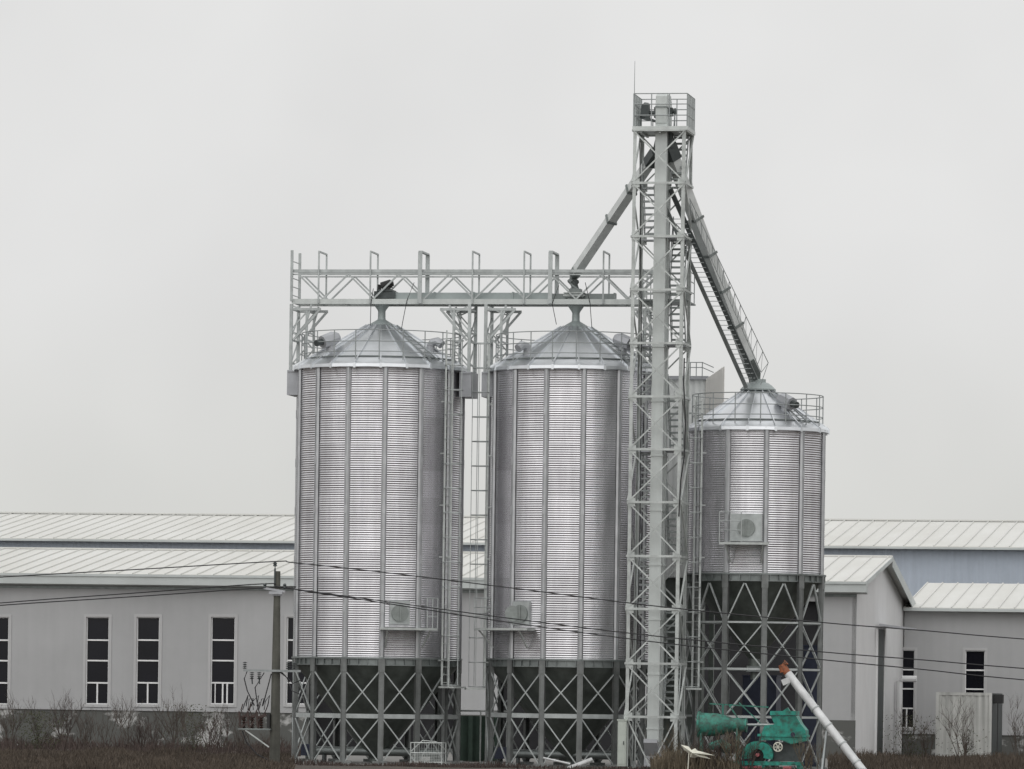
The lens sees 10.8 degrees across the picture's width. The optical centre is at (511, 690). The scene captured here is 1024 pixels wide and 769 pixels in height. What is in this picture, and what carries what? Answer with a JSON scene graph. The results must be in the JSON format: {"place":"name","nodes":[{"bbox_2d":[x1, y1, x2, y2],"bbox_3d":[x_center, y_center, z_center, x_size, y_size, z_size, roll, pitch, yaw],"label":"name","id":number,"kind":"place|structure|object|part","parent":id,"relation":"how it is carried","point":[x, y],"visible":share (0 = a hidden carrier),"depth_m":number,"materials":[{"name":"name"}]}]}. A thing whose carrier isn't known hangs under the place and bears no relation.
{"place":"outdoors","nodes":[
{"label":"outdoors","id":0,"kind":"place"},
{"bbox_2d":[0,547,916,757],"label":"factory building","id":1,"kind":"structure","parent":0,"point":[200,648],"depth_m":253.56,"materials":[{"name":"grey paint"}]},
{"bbox_2d":[0,614,11,706],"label":"window","id":2,"kind":"structure","parent":1,"relation":"in","point":[5,619],"depth_m":254.99,"materials":[{"name":"white glass"}]},
{"bbox_2d":[82,614,111,706],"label":"window","id":3,"kind":"structure","parent":1,"relation":"in","point":[97,645],"depth_m":254.18,"materials":[{"name":"black glass"}]},
{"bbox_2d":[133,614,161,706],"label":"window","id":4,"kind":"structure","parent":1,"relation":"in","point":[147,674],"depth_m":253.75,"materials":[{"name":"black glass"}]},
{"bbox_2d":[207,614,237,706],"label":"window","id":5,"kind":"structure","parent":1,"relation":"in","point":[223,629],"depth_m":253.13,"materials":[{"name":"black glass"}]},
{"bbox_2d":[283,614,305,706],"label":"window","id":6,"kind":"structure","parent":1,"relation":"in","point":[288,618],"depth_m":252.51,"materials":[{"name":"white glass"}]},
{"bbox_2d":[874,629,885,753],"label":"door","id":7,"kind":"structure","parent":1,"relation":"in","point":[880,633],"depth_m":257.68,"materials":[{"name":"metal"}]},
{"bbox_2d":[288,758,650,768],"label":"grass","id":8,"kind":"structure","parent":0,"point":[461,765],"depth_m":202.26,"materials":[{"name":"brown plant"}]},
{"bbox_2d":[0,512,1023,595],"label":"warehouse","id":9,"kind":"structure","parent":0,"point":[923,552],"depth_m":312.48,"materials":[{"name":"white metal"}]},
{"bbox_2d":[0,0,1023,521],"label":"sky","id":10,"kind":"structure","parent":0,"point":[858,166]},
{"bbox_2d":[17,745,1020,768],"bbox_3d":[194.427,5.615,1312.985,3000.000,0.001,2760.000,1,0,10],"label":"ground","id":11,"kind":"structure","parent":0,"point":[309,766],"depth_m":199.64,"materials":[{"name":"brown soil"}]},
{"bbox_2d":[0,680,28,743],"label":"bare shrub","id":12,"kind":"object","parent":11,"relation":"on","point":[9,721],"visible":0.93,"depth_m":244.19,"materials":[{"name":"brown plant"}]},
{"bbox_2d":[10,696,65,748],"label":"leafy shrub","id":13,"kind":"object","parent":11,"relation":"on","point":[35,726],"visible":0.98,"depth_m":238.07,"materials":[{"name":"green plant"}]},
{"bbox_2d":[39,690,84,745],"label":"bare shrub","id":14,"kind":"object","parent":11,"relation":"on","point":[63,724],"visible":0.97,"depth_m":241.85,"materials":[{"name":"grey plant"}]},
{"bbox_2d":[73,709,95,746],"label":"bare shrub","id":15,"kind":"object","parent":11,"relation":"on","point":[82,729],"visible":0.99,"depth_m":231.45,"materials":[{"name":"brown plant"}]},
{"bbox_2d":[89,694,126,746],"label":"bare shrub","id":16,"kind":"object","parent":11,"relation":"on","point":[99,728],"visible":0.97,"depth_m":235.60,"materials":[{"name":"brown plant"}]},
{"bbox_2d":[107,694,142,746],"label":"bare shrub","id":17,"kind":"object","parent":11,"relation":"on","point":[121,723],"visible":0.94,"depth_m":239.41,"materials":[{"name":"brown plant"}]},
{"bbox_2d":[122,714,153,745],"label":"bare shrub","id":18,"kind":"object","parent":11,"relation":"on","point":[139,730],"visible":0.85,"depth_m":243.29,"materials":[{"name":"plant"}]},
{"bbox_2d":[0,746,296,768],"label":"brown weeds","id":19,"kind":"object","parent":11,"relation":"on","point":[106,758],"visible":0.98,"depth_m":196.85,"materials":[{"name":"brown plant"}]},
{"bbox_2d":[0,731,300,756],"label":"dead grass","id":20,"kind":"structure","parent":11,"relation":"on","point":[231,746],"depth_m":235.35,"materials":[{"name":"brown plant"}]},
{"bbox_2d":[137,711,171,746],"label":"bare shrub","id":21,"kind":"object","parent":11,"relation":"on","point":[154,735],"visible":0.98,"depth_m":233.04,"materials":[{"name":"plant"}]},
{"bbox_2d":[148,686,190,748],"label":"bare shrub","id":22,"kind":"object","parent":11,"relation":"on","point":[176,726],"visible":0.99,"depth_m":234.84,"materials":[{"name":"brown plant"}]},
{"bbox_2d":[164,686,227,750],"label":"leafy shrub","id":23,"kind":"object","parent":11,"relation":"on","point":[191,739],"visible":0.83,"depth_m":237.89,"materials":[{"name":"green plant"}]},
{"bbox_2d":[186,705,224,751],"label":"bare shrub","id":24,"kind":"object","parent":11,"relation":"on","point":[213,737],"visible":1,"depth_m":232.57,"materials":[{"name":"plant"}]},
{"bbox_2d":[201,702,235,751],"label":"bare shrub","id":25,"kind":"object","parent":11,"relation":"on","point":[220,732],"visible":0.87,"depth_m":239.61,"materials":[{"name":"plant"}]},
{"bbox_2d":[223,706,255,750],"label":"bare shrub","id":26,"kind":"object","parent":11,"relation":"on","point":[238,738],"visible":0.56,"depth_m":230.29,"materials":[{"name":"brown plant"}]},
{"bbox_2d":[231,717,269,757],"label":"bare shrub","id":27,"kind":"object","parent":11,"relation":"on","point":[266,742],"visible":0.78,"depth_m":209.71,"materials":[{"name":"brown plant"}]},
{"bbox_2d":[238,562,300,762],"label":"utility pole","id":28,"kind":"object","parent":11,"relation":"on","point":[273,721],"visible":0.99,"depth_m":199.23,"materials":[{"name":"concrete"}]},
{"bbox_2d":[0,560,1023,639],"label":"power line","id":29,"kind":"object","parent":28,"relation":"attached to","point":[516,588],"visible":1,"depth_m":197.56,"materials":[{"name":"black metal"}]},
{"bbox_2d":[0,586,1023,679],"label":"power line","id":30,"kind":"object","parent":28,"relation":"attached to","point":[516,623],"visible":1,"depth_m":197.56,"materials":[{"name":"black metal"}]},
{"bbox_2d":[0,583,1023,668],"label":"power line","id":31,"kind":"object","parent":28,"relation":"attached to","point":[516,619],"visible":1,"depth_m":197.55,"materials":[{"name":"black metal"}]},
{"bbox_2d":[658,724,688,754],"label":"bare shrub","id":32,"kind":"object","parent":11,"relation":"on","point":[670,746],"visible":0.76,"depth_m":202.17,"materials":[{"name":"plant"}]},
{"bbox_2d":[668,725,711,766],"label":"bare shrub","id":33,"kind":"object","parent":11,"relation":"on","point":[694,742],"visible":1,"depth_m":199.10,"materials":[{"name":"brown plant"}]},
{"bbox_2d":[647,744,739,768],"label":"weed cover","id":34,"kind":"object","parent":11,"relation":"on","point":[676,760],"visible":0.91,"depth_m":198.71,"materials":[{"name":"plant"}]},
{"bbox_2d":[681,745,710,767],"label":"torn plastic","id":35,"kind":"object","parent":11,"relation":"on","point":[694,753],"visible":1,"depth_m":197.71,"materials":[{"name":"white plastic"}]},
{"bbox_2d":[701,737,722,768],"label":"bare shrub","id":36,"kind":"object","parent":11,"relation":"on","point":[709,750],"visible":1,"depth_m":198.57,"materials":[{"name":"brown plant"}]},
{"bbox_2d":[696,724,745,766],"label":"bare shrub","id":37,"kind":"object","parent":11,"relation":"on","point":[719,754],"visible":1,"depth_m":198.94,"materials":[{"name":"brown plant"}]},
{"bbox_2d":[715,724,750,768],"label":"bare shrub","id":38,"kind":"object","parent":11,"relation":"on","point":[733,746],"visible":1,"depth_m":198.44,"materials":[{"name":"plant"}]},
{"bbox_2d":[696,702,771,767],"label":"drum screener","id":39,"kind":"object","parent":11,"relation":"on","point":[704,721],"visible":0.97,"depth_m":200.72,"materials":[{"name":"green paint"}]},
{"bbox_2d":[729,723,764,768],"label":"bare shrub","id":40,"kind":"object","parent":11,"relation":"on","point":[751,754],"visible":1,"depth_m":198.93,"materials":[{"name":"brown plant"}]},
{"bbox_2d":[737,707,809,768],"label":"hammer mill","id":41,"kind":"object","parent":11,"relation":"on","point":[779,728],"visible":1,"depth_m":199.50,"materials":[{"name":"green paint"}]},
{"bbox_2d":[706,764,877,768],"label":"ground weeds","id":42,"kind":"object","parent":11,"relation":"on","point":[773,767],"visible":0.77,"depth_m":198.52,"materials":[{"name":"brown plant"}]},
{"bbox_2d":[790,726,825,768],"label":"bare shrub","id":43,"kind":"object","parent":11,"relation":"on","point":[808,753],"visible":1,"depth_m":198.38,"materials":[{"name":"plant"}]},
{"bbox_2d":[779,660,865,768],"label":"screw auger","id":44,"kind":"object","parent":11,"relation":"on","point":[823,719],"visible":1,"depth_m":198.19,"materials":[{"name":"silver metal"}]},
{"bbox_2d":[880,704,940,757],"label":"leafy shrub","id":45,"kind":"object","parent":11,"relation":"on","point":[902,734],"visible":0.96,"depth_m":255.42,"materials":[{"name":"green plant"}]},
{"bbox_2d":[916,717,936,757],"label":"bare shrub","id":46,"kind":"object","parent":11,"relation":"on","point":[923,740],"visible":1,"depth_m":253.16,"materials":[{"name":"brown plant"}]},
{"bbox_2d":[936,695,974,757],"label":"bare shrub","id":47,"kind":"object","parent":11,"relation":"on","point":[962,727],"visible":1,"depth_m":251.01,"materials":[{"name":"brown plant"}]},
{"bbox_2d":[946,719,987,756],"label":"leafy shrub","id":48,"kind":"object","parent":11,"relation":"on","point":[968,749],"visible":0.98,"depth_m":251.89,"materials":[{"name":"plant"}]},
{"bbox_2d":[935,692,1003,756],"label":"shipping container","id":49,"kind":"object","parent":11,"relation":"on","point":[987,714],"visible":0.69,"depth_m":257.01,"materials":[{"name":"metal"}]},
{"bbox_2d":[991,693,1002,754],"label":"end doors","id":50,"kind":"structure","parent":49,"relation":"in","point":[994,705],"depth_m":259.38,"materials":[{"name":"metal"}]},
{"bbox_2d":[1007,694,1023,756],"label":"bare shrub","id":51,"kind":"object","parent":11,"relation":"on","point":[1015,728],"visible":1,"depth_m":253.44,"materials":[{"name":"brown plant"}]},
{"bbox_2d":[269,752,834,768],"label":"concrete yard","id":52,"kind":"structure","parent":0,"point":[359,759],"depth_m":221.83,"materials":[{"name":"grey concrete"}]},
{"bbox_2d":[301,744,440,763],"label":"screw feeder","id":53,"kind":"object","parent":52,"relation":"on","point":[328,750],"visible":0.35,"depth_m":210.71,"materials":[{"name":"metal"}]},
{"bbox_2d":[291,304,466,764],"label":"grain silo","id":54,"kind":"object","parent":52,"relation":"on","point":[380,437],"visible":0.98,"depth_m":208.28,"materials":[{"name":"metal"}]},
{"bbox_2d":[287,250,652,398],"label":"conveyor gantry","id":55,"kind":"object","parent":54,"relation":"on","point":[292,375],"visible":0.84,"depth_m":210.20,"materials":[{"name":"silver metal"}]},
{"bbox_2d":[370,280,616,329],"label":"drag conveyor","id":56,"kind":"object","parent":55,"relation":"on","point":[387,292],"visible":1,"depth_m":209.92,"materials":[{"name":"metal"}]},
{"bbox_2d":[410,740,445,763],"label":"wire cage","id":57,"kind":"object","parent":52,"relation":"on","point":[426,753],"visible":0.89,"depth_m":205.98,"materials":[{"name":"paint"}]},
{"bbox_2d":[460,716,496,761],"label":"door","id":58,"kind":"structure","parent":52,"relation":"on","point":[470,739],"depth_m":218.37,"materials":[{"name":"green metal"}]},
{"bbox_2d":[461,710,506,761],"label":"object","id":59,"kind":"object","parent":52,"relation":"on","point":[480,711],"visible":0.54,"depth_m":212.83,"materials":[{"name":"paint"}]},
{"bbox_2d":[464,305,651,767],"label":"grain silo","id":60,"kind":"object","parent":52,"relation":"on","point":[557,463],"visible":0.81,"depth_m":206.83,"materials":[{"name":"metal"}]},
{"bbox_2d":[494,747,637,766],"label":"screw feeder","id":61,"kind":"object","parent":52,"relation":"on","point":[599,755],"visible":0.55,"depth_m":209.38,"materials":[{"name":"metal"}]},
{"bbox_2d":[543,757,592,767],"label":"loose pipe","id":62,"kind":"object","parent":52,"relation":"on","point":[584,762],"visible":0.94,"depth_m":204.58,"materials":[{"name":"white plastic"}]},
{"bbox_2d":[617,719,628,767],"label":"control cabinet","id":63,"kind":"object","parent":52,"relation":"on","point":[622,746],"visible":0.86,"depth_m":204.17,"materials":[{"name":"metal"}]},
{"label":"door","id":64,"kind":"part","parent":63,"relation":"part of","materials":[{"name":"metal"}]},
{"bbox_2d":[624,68,695,767],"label":"lattice tower","id":65,"kind":"structure","parent":52,"relation":"on","point":[635,556],"depth_m":204.63,"materials":[{"name":"metal"}]},
{"bbox_2d":[567,147,654,288],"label":"grain chute","id":66,"kind":"object","parent":65,"relation":"attached to","point":[604,229],"visible":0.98,"depth_m":207.44,"materials":[{"name":"metal"}]},
{"bbox_2d":[640,94,675,765],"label":"bucket elevator","id":67,"kind":"object","parent":65,"relation":"on","point":[664,140],"visible":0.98,"depth_m":204.63,"materials":[{"name":"paint"}]},
{"bbox_2d":[668,142,760,381],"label":"grain chute","id":68,"kind":"object","parent":65,"relation":"attached to","point":[674,157],"visible":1,"depth_m":206.56,"materials":[{"name":"metal"}]},
{"bbox_2d":[667,188,768,388],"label":"inclined walkway","id":69,"kind":"structure","parent":65,"relation":"attached to","point":[720,302],"depth_m":206.45,"materials":[{"name":"metal"}]},
{"bbox_2d":[678,379,829,768],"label":"grain silo","id":70,"kind":"object","parent":52,"relation":"on","point":[756,505],"visible":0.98,"depth_m":206.25,"materials":[{"name":"metal"}]},
{"bbox_2d":[742,675,781,766],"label":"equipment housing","id":71,"kind":"object","parent":52,"relation":"on","point":[753,692],"visible":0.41,"depth_m":214.38,"materials":[{"name":"blue paint"}]},
{"bbox_2d":[743,678,774,760],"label":"door","id":72,"kind":"structure","parent":71,"relation":"in","point":[753,692],"depth_m":214.36,"materials":[{"name":"blue paint"}]},
{"bbox_2d":[802,645,817,767],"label":"equipment housing","id":73,"kind":"object","parent":52,"relation":"on","point":[810,678],"visible":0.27,"depth_m":212.98,"materials":[{"name":"grey paint"}]},
{"bbox_2d":[803,648,817,763],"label":"door","id":74,"kind":"structure","parent":73,"relation":"in","point":[810,676],"depth_m":213.00,"materials":[{"name":"blue paint"}]},
{"bbox_2d":[637,362,724,764],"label":"work house","id":75,"kind":"structure","parent":0,"point":[714,382],"depth_m":213.47,"materials":[{"name":"metal"}]},
{"bbox_2d":[827,748,1023,768],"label":"roadside grass","id":76,"kind":"structure","parent":0,"point":[997,760],"depth_m":223.56,"materials":[{"name":"brown plant"}]},
{"bbox_2d":[902,582,1023,755],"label":"annex hall","id":77,"kind":"structure","parent":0,"point":[988,609],"depth_m":268.12,"materials":[{"name":"grey paint"}]},
{"bbox_2d":[902,647,917,730],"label":"window","id":78,"kind":"structure","parent":77,"relation":"in","point":[909,688],"depth_m":268.60,"materials":[{"name":"white glass"}]},
{"bbox_2d":[962,648,987,692],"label":"window","id":79,"kind":"structure","parent":77,"relation":"in","point":[970,684],"depth_m":268.01,"materials":[{"name":"white glass"}]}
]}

